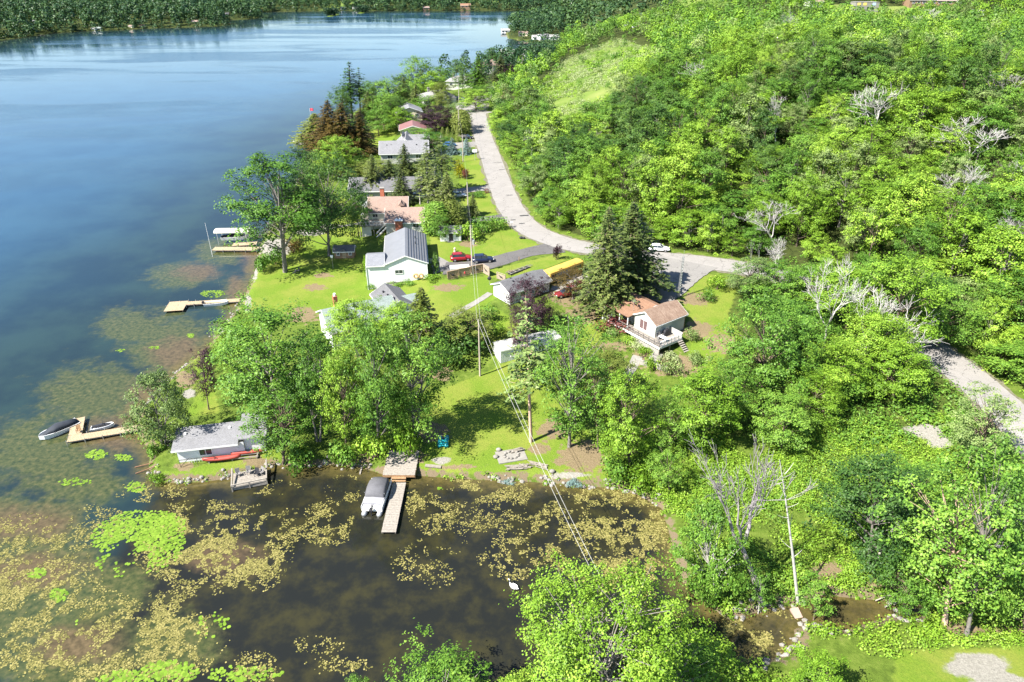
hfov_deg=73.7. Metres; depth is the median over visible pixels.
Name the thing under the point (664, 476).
leafy tree
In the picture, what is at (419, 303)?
conifer tree
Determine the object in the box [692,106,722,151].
woodland tree
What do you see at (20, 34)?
shore bushes
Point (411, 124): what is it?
red roof house
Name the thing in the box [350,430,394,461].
shrub
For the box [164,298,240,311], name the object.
lake dock
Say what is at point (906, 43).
woodland tree
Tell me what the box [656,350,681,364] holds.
garden plant
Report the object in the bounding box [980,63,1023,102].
woodland tree
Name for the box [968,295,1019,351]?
woodland tree
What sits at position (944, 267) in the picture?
woodland tree
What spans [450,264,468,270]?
utility trailer
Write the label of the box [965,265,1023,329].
woodland tree
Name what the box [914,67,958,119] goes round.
woodland tree
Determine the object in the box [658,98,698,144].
woodland tree
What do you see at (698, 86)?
woodland tree
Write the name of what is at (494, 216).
hedge driveway
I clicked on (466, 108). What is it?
parking apron
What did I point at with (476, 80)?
pine tree
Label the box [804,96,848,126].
woodland tree
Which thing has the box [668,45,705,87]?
woodland tree
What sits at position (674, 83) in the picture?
woodland tree
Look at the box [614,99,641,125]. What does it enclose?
woodland tree
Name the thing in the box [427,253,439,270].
shrub
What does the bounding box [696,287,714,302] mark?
shrub
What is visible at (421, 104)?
leafy tree
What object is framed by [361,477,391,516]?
pontoon boat
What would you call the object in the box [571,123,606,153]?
woodland tree
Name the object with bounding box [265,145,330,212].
maple tree
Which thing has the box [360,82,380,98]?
leafy tree
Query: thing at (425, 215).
leafy tree
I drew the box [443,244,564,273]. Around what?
asphalt driveway
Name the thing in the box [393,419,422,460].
shrub
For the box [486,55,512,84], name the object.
pine tree
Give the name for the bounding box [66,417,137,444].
point dock
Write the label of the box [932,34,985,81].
woodland tree
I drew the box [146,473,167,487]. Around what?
shrub
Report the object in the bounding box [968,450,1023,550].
leafy tree
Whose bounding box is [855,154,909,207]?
woodland tree
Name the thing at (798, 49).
woodland tree
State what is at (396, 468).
dock platform
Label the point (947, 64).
woodland tree
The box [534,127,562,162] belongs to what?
woodland tree
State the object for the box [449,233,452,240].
door
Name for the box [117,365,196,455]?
willow tree
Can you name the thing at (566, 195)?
woodland tree
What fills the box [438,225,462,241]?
garden shed
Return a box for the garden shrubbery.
[181,105,737,465]
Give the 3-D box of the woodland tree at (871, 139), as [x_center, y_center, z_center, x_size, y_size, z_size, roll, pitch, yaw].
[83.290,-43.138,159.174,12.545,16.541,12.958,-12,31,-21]
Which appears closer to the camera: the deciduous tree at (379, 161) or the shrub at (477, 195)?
the shrub at (477, 195)
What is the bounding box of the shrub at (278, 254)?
[265,246,287,265]
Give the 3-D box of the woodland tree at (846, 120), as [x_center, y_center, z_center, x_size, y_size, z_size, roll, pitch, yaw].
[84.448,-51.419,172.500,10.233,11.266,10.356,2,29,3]
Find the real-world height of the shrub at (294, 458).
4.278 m
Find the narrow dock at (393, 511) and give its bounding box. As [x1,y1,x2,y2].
[381,483,405,532]
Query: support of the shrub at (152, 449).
on the ground at (478, 418)
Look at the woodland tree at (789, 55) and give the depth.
206.15 m
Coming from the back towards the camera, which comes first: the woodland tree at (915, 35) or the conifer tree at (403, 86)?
the conifer tree at (403, 86)
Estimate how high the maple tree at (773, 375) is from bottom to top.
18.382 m
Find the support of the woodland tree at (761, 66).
on the ground at (478, 418)
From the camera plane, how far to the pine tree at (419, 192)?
178.67 m
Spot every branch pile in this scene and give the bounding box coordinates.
[504,463,533,470]
[509,447,524,452]
[527,460,547,469]
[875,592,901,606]
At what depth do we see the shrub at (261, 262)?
148.59 m
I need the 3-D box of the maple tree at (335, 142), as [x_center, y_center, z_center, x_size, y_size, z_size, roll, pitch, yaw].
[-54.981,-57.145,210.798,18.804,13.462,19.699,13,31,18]
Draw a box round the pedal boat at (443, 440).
[438,435,448,447]
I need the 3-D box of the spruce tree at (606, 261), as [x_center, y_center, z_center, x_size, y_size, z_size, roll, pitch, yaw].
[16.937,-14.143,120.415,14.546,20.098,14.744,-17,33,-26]
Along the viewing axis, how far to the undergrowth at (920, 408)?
98.64 m
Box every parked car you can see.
[453,191,466,197]
[460,134,472,138]
[649,243,669,251]
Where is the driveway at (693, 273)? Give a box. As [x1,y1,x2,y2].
[642,256,717,302]
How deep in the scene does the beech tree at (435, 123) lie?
252.74 m
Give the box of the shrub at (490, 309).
[477,303,499,319]
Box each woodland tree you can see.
[486,107,508,129]
[490,117,506,134]
[490,122,519,147]
[493,102,513,118]
[495,130,514,145]
[496,119,519,137]
[500,132,518,152]
[500,133,521,158]
[501,89,528,120]
[504,138,527,165]
[509,109,529,135]
[510,112,531,136]
[511,85,544,119]
[512,149,534,170]
[513,131,527,148]
[514,163,541,183]
[516,126,532,149]
[516,164,547,197]
[519,136,539,163]
[520,98,553,135]
[520,171,536,194]
[521,119,564,146]
[522,108,578,149]
[524,110,542,130]
[524,152,549,172]
[528,154,552,189]
[530,158,559,190]
[531,187,567,215]
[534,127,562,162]
[535,103,556,136]
[536,178,561,203]
[537,137,569,178]
[541,135,586,184]
[541,195,573,228]
[542,171,567,190]
[542,191,580,221]
[548,136,578,161]
[548,152,594,202]
[551,118,576,138]
[553,111,588,144]
[557,120,600,170]
[565,170,617,223]
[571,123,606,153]
[572,133,607,183]
[573,196,616,237]
[576,102,605,134]
[576,113,607,135]
[578,156,619,203]
[585,137,627,170]
[587,204,635,238]
[588,119,613,148]
[590,102,625,140]
[590,144,629,191]
[594,138,637,167]
[595,133,622,155]
[598,92,626,124]
[604,150,646,214]
[605,90,632,128]
[606,73,631,107]
[609,148,640,180]
[611,200,634,227]
[613,100,648,150]
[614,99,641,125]
[615,202,653,235]
[616,105,654,144]
[620,115,667,160]
[620,153,663,208]
[621,58,659,86]
[624,68,652,108]
[625,75,648,95]
[628,139,672,185]
[631,104,663,133]
[632,75,658,104]
[633,85,658,107]
[635,103,675,159]
[635,155,676,226]
[641,79,669,120]
[642,134,680,183]
[643,52,678,85]
[643,82,675,106]
[645,178,715,229]
[647,218,673,240]
[648,89,694,130]
[650,106,688,141]
[651,51,691,86]
[653,76,700,124]
[655,69,679,87]
[655,112,689,167]
[655,141,707,207]
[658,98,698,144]
[662,67,684,92]
[662,122,703,179]
[663,119,721,170]
[665,207,717,246]
[667,76,691,97]
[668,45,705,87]
[672,96,719,142]
[677,147,731,217]
[678,78,717,120]
[682,61,710,91]
[684,68,718,112]
[686,58,722,97]
[692,53,714,74]
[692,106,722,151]
[692,146,726,186]
[695,56,726,84]
[696,81,751,140]
[697,189,761,231]
[697,212,727,250]
[700,88,726,124]
[704,123,751,182]
[705,50,735,76]
[705,205,739,242]
[707,169,760,209]
[708,41,756,80]
[708,123,753,167]
[709,38,728,57]
[713,52,759,101]
[715,76,750,125]
[721,24,762,56]
[721,230,747,255]
[723,34,765,64]
[725,43,758,91]
[725,87,771,151]
[729,74,759,111]
[733,89,793,142]
[733,225,778,252]
[734,141,792,197]
[734,144,802,182]
[739,93,780,126]
[740,48,774,71]
[742,168,807,224]
[743,105,783,166]
[744,187,788,236]
[746,70,767,95]
[748,61,791,92]
[750,31,782,64]
[752,44,780,79]
[753,27,780,49]
[753,58,775,81]
[753,79,802,120]
[762,20,803,53]
[765,30,794,64]
[765,57,810,83]
[769,51,798,80]
[769,75,797,107]
[770,42,795,68]
[773,147,816,200]
[773,187,843,231]
[774,101,813,136]
[777,59,829,105]
[778,132,825,188]
[779,168,835,246]
[780,41,808,71]
[782,35,825,60]
[783,117,840,149]
[789,22,824,59]
[789,67,829,121]
[789,147,847,212]
[790,130,825,169]
[791,28,823,73]
[795,29,830,75]
[798,231,831,261]
[800,134,847,190]
[801,124,847,163]
[803,51,859,110]
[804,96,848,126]
[806,23,852,66]
[807,241,849,272]
[808,123,870,174]
[810,45,843,96]
[810,93,853,134]
[815,24,845,49]
[815,37,861,83]
[815,38,834,71]
[817,80,864,115]
[821,38,876,90]
[822,167,868,227]
[825,59,868,102]
[826,113,860,152]
[834,140,882,202]
[835,88,898,140]
[835,252,879,281]
[837,36,872,72]
[837,39,897,87]
[838,204,882,253]
[840,116,904,189]
[840,187,906,261]
[841,64,897,104]
[843,179,912,230]
[845,95,903,134]
[846,125,893,156]
[848,43,890,70]
[849,62,900,121]
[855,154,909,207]
[864,40,896,59]
[867,33,905,79]
[871,64,922,95]
[877,154,946,194]
[880,170,941,243]
[882,70,923,126]
[882,91,933,141]
[883,87,949,152]
[884,54,921,104]
[885,169,939,224]
[886,27,915,60]
[886,215,959,275]
[891,125,929,172]
[892,36,926,80]
[895,37,936,53]
[896,28,931,76]
[898,267,926,303]
[899,160,938,198]
[899,272,971,316]
[907,45,946,88]
[907,113,966,163]
[908,52,958,102]
[914,61,948,86]
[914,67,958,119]
[915,255,954,297]
[916,211,1004,279]
[917,35,940,67]
[917,180,988,223]
[917,182,992,265]
[921,86,981,127]
[922,33,943,60]
[927,56,952,89]
[927,118,982,169]
[927,151,986,187]
[931,153,977,207]
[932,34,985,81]
[934,44,980,85]
[935,55,988,114]
[938,180,1007,248]
[944,98,986,151]
[945,53,997,103]
[947,35,999,69]
[947,276,988,320]
[950,222,1023,298]
[951,90,1017,129]
[953,104,1020,163]
[957,198,1023,263]
[959,278,1006,332]
[960,40,1001,90]
[961,225,1023,322]
[963,71,1011,107]
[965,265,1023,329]
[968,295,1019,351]
[968,337,1023,383]
[972,83,1023,147]
[973,144,1023,203]
[979,35,1016,91]
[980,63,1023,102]
[983,36,1021,97]
[983,320,1023,366]
[984,159,1023,211]
[986,177,1023,232]
[991,115,1023,160]
[992,153,1023,187]
[998,58,1023,92]
[1002,133,1023,169]
[1007,89,1023,134]
[1008,49,1023,88]
[1009,51,1023,92]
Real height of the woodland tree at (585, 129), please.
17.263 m
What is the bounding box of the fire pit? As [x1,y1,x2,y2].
[495,447,527,463]
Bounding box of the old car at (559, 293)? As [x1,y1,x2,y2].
[553,287,576,297]
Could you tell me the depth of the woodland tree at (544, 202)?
163.73 m
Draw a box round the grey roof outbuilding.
[369,283,411,308]
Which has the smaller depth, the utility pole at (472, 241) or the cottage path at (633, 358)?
the cottage path at (633, 358)
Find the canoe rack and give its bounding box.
[207,453,258,463]
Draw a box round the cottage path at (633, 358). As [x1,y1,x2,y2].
[613,355,642,391]
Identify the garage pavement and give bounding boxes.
[430,257,447,273]
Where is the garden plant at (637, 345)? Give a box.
[627,339,642,349]
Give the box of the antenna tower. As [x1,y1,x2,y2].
[677,250,684,297]
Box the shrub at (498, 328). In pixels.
[488,320,505,336]
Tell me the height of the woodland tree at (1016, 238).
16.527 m
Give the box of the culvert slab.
[790,607,802,618]
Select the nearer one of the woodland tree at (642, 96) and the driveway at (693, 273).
the driveway at (693, 273)
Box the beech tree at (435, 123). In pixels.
[414,104,455,131]
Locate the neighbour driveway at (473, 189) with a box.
[429,185,489,195]
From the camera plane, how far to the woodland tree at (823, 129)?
168.44 m
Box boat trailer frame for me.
[506,264,531,274]
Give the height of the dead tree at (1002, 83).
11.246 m
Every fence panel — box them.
[447,269,458,279]
[459,266,470,276]
[471,264,481,273]
[482,264,489,275]
[496,272,505,279]
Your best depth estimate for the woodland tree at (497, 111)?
250.83 m
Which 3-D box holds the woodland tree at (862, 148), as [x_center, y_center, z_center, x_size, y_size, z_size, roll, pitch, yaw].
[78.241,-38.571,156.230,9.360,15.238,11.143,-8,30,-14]
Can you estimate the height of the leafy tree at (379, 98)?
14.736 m
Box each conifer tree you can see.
[353,92,379,122]
[388,77,423,106]
[388,287,449,367]
[408,84,424,117]
[438,103,459,126]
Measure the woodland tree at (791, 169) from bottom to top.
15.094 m
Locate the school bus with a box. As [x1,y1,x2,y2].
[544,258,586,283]
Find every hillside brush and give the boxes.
[537,37,656,131]
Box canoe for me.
[202,454,240,461]
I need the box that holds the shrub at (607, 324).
[591,314,632,333]
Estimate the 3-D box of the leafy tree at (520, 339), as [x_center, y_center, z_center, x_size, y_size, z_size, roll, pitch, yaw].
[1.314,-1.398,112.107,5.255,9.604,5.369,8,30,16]
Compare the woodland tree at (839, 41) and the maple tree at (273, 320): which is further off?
the woodland tree at (839, 41)
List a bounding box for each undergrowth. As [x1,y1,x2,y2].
[587,410,1023,681]
[594,63,1023,352]
[741,284,1003,451]
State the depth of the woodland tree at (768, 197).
148.70 m
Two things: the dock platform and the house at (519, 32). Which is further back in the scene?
the house at (519, 32)
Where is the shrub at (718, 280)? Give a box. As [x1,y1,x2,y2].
[706,273,729,288]
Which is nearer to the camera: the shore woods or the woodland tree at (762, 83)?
the woodland tree at (762, 83)
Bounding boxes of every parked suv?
[411,192,426,199]
[450,252,470,261]
[472,253,493,263]
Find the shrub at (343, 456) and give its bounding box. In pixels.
[327,438,363,470]
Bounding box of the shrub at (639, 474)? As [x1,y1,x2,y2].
[610,455,652,496]
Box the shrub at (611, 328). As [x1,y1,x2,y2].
[606,325,622,335]
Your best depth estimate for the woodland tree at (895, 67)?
189.66 m
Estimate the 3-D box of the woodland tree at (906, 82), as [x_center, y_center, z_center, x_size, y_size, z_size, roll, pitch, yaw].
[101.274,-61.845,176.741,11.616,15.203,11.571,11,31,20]
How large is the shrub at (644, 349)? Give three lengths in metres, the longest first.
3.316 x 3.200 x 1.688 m
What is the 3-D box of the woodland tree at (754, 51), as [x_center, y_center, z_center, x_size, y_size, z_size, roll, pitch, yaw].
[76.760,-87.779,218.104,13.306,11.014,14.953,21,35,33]
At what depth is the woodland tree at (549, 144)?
188.56 m
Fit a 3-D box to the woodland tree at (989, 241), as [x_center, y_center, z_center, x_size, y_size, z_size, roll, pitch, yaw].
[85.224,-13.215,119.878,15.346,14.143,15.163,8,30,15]
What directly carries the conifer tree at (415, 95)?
on the ground at (478, 418)
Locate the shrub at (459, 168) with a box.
[452,159,464,177]
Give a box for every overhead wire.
[478,323,599,586]
[480,319,604,584]
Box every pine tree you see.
[409,142,447,202]
[411,171,425,204]
[416,167,459,204]
[429,136,459,191]
[460,55,491,93]
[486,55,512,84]
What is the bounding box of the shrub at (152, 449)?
[146,441,166,457]
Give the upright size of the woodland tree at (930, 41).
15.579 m
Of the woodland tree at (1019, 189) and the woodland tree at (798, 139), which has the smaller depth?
the woodland tree at (1019, 189)
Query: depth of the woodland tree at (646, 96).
225.17 m
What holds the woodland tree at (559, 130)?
on the ground at (478, 418)
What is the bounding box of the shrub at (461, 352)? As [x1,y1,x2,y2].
[428,336,469,368]
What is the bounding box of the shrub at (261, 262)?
[254,253,278,272]
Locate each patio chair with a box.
[75,424,81,432]
[234,467,240,477]
[245,465,250,472]
[253,467,259,476]
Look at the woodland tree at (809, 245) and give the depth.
140.00 m
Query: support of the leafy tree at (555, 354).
on the ground at (478, 418)
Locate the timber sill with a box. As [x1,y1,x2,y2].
[425,464,441,468]
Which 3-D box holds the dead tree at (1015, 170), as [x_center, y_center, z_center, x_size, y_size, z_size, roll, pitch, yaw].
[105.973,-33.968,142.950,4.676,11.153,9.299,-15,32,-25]
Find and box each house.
[316,293,417,349]
[348,176,421,201]
[358,187,424,236]
[365,227,428,289]
[379,131,429,163]
[395,102,422,129]
[399,120,426,134]
[418,87,457,103]
[460,3,470,9]
[479,59,499,73]
[490,269,551,304]
[501,28,509,32]
[518,31,527,35]
[850,1,879,11]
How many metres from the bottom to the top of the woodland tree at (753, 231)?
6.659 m
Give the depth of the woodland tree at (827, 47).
208.95 m
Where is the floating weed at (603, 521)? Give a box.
[0,474,797,681]
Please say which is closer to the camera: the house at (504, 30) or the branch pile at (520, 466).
the branch pile at (520, 466)
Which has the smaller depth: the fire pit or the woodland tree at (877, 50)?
the fire pit
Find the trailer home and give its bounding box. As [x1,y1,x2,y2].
[492,330,560,362]
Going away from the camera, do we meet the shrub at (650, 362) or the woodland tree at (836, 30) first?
the shrub at (650, 362)
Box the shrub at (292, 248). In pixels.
[285,237,306,253]
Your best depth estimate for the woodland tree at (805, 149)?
167.02 m
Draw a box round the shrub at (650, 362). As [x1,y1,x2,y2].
[644,353,661,371]
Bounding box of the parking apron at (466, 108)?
[455,103,490,113]
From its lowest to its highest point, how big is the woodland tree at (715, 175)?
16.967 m
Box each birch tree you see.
[748,565,775,613]
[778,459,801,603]
[796,568,836,619]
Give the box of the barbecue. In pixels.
[662,328,669,336]
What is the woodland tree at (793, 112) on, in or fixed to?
on the ground at (478, 418)
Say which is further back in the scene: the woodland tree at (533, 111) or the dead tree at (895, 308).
the woodland tree at (533, 111)
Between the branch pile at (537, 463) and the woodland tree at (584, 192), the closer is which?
the branch pile at (537, 463)
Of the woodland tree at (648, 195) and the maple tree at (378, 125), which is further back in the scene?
the maple tree at (378, 125)
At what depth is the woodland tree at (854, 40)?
206.73 m
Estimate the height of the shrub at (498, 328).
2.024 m
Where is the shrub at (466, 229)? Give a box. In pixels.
[451,221,479,243]
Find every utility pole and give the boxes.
[467,182,468,217]
[470,224,474,274]
[478,318,480,375]
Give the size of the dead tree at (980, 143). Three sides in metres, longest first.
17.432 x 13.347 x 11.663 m
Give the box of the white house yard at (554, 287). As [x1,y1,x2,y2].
[550,274,592,295]
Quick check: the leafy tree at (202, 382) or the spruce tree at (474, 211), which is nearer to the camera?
the leafy tree at (202, 382)
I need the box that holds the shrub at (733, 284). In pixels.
[725,278,740,289]
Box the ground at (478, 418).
[0,0,1023,681]
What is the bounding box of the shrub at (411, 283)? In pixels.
[402,279,415,285]
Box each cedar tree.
[286,113,333,148]
[300,100,340,151]
[314,103,373,156]
[343,112,378,156]
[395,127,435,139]
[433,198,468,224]
[449,109,473,134]
[450,127,454,141]
[455,127,459,142]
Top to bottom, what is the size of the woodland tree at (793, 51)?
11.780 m
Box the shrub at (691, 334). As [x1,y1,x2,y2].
[684,327,700,341]
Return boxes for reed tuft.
[501,479,515,484]
[564,478,581,487]
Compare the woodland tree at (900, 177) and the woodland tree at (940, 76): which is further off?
the woodland tree at (940, 76)
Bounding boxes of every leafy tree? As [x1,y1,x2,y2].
[183,344,220,409]
[196,347,217,378]
[233,379,313,465]
[320,294,391,356]
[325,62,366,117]
[327,85,356,119]
[343,673,374,681]
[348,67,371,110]
[354,80,389,110]
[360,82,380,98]
[361,300,430,347]
[365,76,409,109]
[365,92,402,129]
[378,94,409,124]
[383,617,499,681]
[385,106,424,129]
[390,73,415,96]
[398,54,434,93]
[411,94,446,114]
[415,131,449,152]
[416,70,450,93]
[417,201,455,235]
[424,93,455,113]
[428,65,451,81]
[428,213,450,237]
[429,81,456,98]
[435,102,475,125]
[437,304,499,346]
[447,58,462,75]
[450,63,473,89]
[456,88,492,110]
[470,84,494,100]
[486,52,500,62]
[487,660,546,681]
[494,63,519,78]
[496,296,555,442]
[498,547,716,681]
[508,305,536,347]
[527,311,625,447]
[543,325,588,385]
[565,353,619,449]
[577,343,639,394]
[644,443,688,489]
[645,626,727,681]
[663,493,758,612]
[674,630,778,681]
[699,355,766,426]
[725,256,776,298]
[739,384,822,450]
[781,642,850,681]
[865,446,1023,626]
[872,538,944,618]
[924,428,1023,636]
[937,380,1023,463]
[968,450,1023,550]
[968,534,1023,629]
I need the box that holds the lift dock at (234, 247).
[212,241,259,252]
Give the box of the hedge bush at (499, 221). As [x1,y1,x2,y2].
[488,215,508,229]
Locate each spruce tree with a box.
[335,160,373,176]
[358,154,385,196]
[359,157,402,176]
[379,159,398,179]
[387,168,418,204]
[392,144,419,176]
[405,160,431,176]
[432,172,470,220]
[445,139,457,155]
[458,137,472,155]
[465,193,481,218]
[570,206,642,321]
[583,202,679,300]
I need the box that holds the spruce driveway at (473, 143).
[447,141,475,148]
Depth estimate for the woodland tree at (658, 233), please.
151.32 m
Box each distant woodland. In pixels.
[489,13,1023,110]
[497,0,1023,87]
[508,0,676,31]
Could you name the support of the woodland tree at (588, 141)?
on the ground at (478, 418)
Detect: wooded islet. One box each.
[323,8,338,15]
[353,5,370,11]
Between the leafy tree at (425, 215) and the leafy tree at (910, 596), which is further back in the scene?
the leafy tree at (425, 215)
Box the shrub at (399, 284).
[389,281,405,287]
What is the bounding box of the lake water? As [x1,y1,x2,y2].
[0,0,922,681]
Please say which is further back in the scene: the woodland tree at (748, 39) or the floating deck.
the woodland tree at (748, 39)
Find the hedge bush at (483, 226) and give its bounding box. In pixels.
[468,216,494,233]
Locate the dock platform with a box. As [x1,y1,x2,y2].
[383,451,419,481]
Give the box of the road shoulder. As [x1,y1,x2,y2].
[468,85,1023,462]
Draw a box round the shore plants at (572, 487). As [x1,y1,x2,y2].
[136,159,925,678]
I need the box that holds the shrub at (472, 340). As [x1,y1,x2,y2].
[436,314,487,354]
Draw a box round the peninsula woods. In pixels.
[418,0,636,80]
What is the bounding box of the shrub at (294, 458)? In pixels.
[284,440,313,477]
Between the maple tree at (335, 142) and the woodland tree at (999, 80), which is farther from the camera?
the maple tree at (335, 142)
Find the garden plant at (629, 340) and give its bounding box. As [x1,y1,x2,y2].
[619,336,636,345]
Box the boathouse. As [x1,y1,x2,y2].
[171,411,268,462]
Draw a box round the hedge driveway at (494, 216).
[452,214,504,224]
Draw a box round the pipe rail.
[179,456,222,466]
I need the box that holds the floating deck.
[231,458,267,491]
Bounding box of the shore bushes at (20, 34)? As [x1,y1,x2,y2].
[0,0,552,37]
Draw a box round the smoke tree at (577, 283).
[550,264,588,298]
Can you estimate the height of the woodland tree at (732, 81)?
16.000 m
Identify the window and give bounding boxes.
[198,449,212,455]
[395,269,402,273]
[500,290,505,297]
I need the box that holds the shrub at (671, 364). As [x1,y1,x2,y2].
[661,357,684,376]
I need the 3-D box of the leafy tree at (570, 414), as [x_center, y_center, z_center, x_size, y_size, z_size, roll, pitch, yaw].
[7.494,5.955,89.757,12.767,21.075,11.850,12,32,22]
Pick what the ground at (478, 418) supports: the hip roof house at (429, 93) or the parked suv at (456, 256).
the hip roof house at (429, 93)
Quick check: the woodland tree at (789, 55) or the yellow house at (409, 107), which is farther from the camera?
the yellow house at (409, 107)
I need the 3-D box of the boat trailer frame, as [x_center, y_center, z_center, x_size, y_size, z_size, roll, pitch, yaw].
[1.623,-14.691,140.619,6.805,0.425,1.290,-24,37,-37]
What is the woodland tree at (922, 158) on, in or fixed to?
on the ground at (478, 418)
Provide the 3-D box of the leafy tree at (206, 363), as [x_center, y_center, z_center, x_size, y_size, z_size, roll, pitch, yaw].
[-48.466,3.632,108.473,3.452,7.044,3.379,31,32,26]
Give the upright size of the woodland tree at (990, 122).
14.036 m
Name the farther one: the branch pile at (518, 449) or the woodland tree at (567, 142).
the woodland tree at (567, 142)
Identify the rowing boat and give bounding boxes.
[90,422,114,431]
[201,300,227,306]
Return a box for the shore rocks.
[136,146,927,670]
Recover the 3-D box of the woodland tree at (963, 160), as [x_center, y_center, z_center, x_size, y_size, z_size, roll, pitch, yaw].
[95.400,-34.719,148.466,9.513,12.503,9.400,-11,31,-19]
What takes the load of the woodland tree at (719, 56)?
on the ground at (478, 418)
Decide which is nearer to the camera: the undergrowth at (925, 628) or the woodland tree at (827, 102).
the undergrowth at (925, 628)
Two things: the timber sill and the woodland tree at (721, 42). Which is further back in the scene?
the woodland tree at (721, 42)
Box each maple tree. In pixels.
[199,315,282,386]
[200,291,342,426]
[214,150,331,272]
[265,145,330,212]
[275,147,373,255]
[278,330,355,441]
[310,135,368,177]
[310,333,378,451]
[333,308,424,453]
[337,189,372,235]
[356,306,457,445]
[362,107,393,135]
[504,273,561,331]
[591,367,676,465]
[642,390,696,450]
[646,359,748,452]
[700,284,823,403]
[739,258,821,308]
[749,296,842,361]
[767,253,851,313]
[768,344,852,395]
[779,333,876,401]
[784,364,848,425]
[795,350,883,401]
[798,262,884,328]
[800,439,955,587]
[832,296,917,378]
[836,248,956,358]
[836,249,930,336]
[855,331,935,406]
[888,456,971,524]
[902,270,992,346]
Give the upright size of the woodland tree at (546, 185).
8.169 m
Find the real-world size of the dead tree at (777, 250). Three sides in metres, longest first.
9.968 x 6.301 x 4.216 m
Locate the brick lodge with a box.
[902,0,958,7]
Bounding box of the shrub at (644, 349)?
[635,346,653,355]
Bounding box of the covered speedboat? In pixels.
[38,418,79,439]
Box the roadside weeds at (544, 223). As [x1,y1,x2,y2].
[490,100,1023,394]
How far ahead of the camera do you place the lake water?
106.22 m
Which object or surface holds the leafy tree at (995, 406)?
on the ground at (478, 418)
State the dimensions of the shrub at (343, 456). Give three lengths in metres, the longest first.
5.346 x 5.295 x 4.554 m
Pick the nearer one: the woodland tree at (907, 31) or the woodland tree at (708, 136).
the woodland tree at (708, 136)
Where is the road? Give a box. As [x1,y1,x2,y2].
[470,85,1023,453]
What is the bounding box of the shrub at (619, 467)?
[600,452,630,484]
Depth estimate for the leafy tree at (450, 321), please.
113.50 m
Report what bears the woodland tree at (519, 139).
on the ground at (478, 418)
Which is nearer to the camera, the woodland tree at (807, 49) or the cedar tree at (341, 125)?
the woodland tree at (807, 49)
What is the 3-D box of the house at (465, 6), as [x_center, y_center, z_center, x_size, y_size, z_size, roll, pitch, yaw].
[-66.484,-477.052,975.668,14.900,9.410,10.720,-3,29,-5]
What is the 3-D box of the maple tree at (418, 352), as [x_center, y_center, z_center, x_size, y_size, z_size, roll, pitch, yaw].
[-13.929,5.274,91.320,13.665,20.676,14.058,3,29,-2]
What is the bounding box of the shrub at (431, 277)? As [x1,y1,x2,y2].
[424,274,442,281]
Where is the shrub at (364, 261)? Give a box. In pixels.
[362,255,366,277]
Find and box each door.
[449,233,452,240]
[639,318,647,331]
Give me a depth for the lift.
165.06 m
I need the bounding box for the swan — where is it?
[508,579,518,589]
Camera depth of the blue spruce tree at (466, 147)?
224.97 m
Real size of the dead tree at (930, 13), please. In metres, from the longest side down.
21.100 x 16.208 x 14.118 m
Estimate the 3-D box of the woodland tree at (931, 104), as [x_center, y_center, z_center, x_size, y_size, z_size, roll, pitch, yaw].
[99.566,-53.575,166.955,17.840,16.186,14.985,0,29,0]
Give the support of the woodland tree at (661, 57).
on the ground at (478, 418)
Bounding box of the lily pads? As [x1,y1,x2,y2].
[27,290,442,681]
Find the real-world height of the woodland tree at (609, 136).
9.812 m
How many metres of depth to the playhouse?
153.96 m
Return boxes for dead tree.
[677,60,711,80]
[684,430,818,607]
[733,200,800,251]
[765,238,786,282]
[768,91,783,140]
[804,253,868,347]
[848,81,908,142]
[856,286,947,359]
[911,8,942,18]
[931,116,1013,172]
[934,164,990,212]
[966,495,1023,550]
[985,67,1021,94]
[995,209,1023,273]
[1001,155,1023,203]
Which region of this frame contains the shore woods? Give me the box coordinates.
[0,0,556,36]
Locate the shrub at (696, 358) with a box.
[687,350,713,365]
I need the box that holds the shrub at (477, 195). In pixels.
[470,190,485,197]
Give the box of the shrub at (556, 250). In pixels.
[552,245,562,259]
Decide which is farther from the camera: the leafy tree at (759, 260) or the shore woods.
the shore woods
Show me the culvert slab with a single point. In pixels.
(795, 612)
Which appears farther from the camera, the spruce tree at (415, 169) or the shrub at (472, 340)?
the spruce tree at (415, 169)
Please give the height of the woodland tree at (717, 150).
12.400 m
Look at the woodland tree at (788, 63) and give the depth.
201.16 m
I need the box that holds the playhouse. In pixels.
[333,245,355,258]
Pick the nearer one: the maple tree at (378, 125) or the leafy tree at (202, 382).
the leafy tree at (202, 382)
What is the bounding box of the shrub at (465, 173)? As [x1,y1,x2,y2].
[461,167,468,178]
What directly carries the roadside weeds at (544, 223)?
on the ground at (478, 418)
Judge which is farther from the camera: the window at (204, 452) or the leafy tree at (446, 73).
the leafy tree at (446, 73)
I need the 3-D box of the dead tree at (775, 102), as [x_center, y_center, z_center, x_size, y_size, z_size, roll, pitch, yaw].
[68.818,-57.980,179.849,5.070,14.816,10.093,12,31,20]
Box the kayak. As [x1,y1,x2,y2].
[231,449,263,454]
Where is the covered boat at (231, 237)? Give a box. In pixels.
[220,233,246,239]
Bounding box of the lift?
[213,228,250,243]
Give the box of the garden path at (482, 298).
[449,292,491,316]
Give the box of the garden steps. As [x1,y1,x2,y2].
[636,352,665,370]

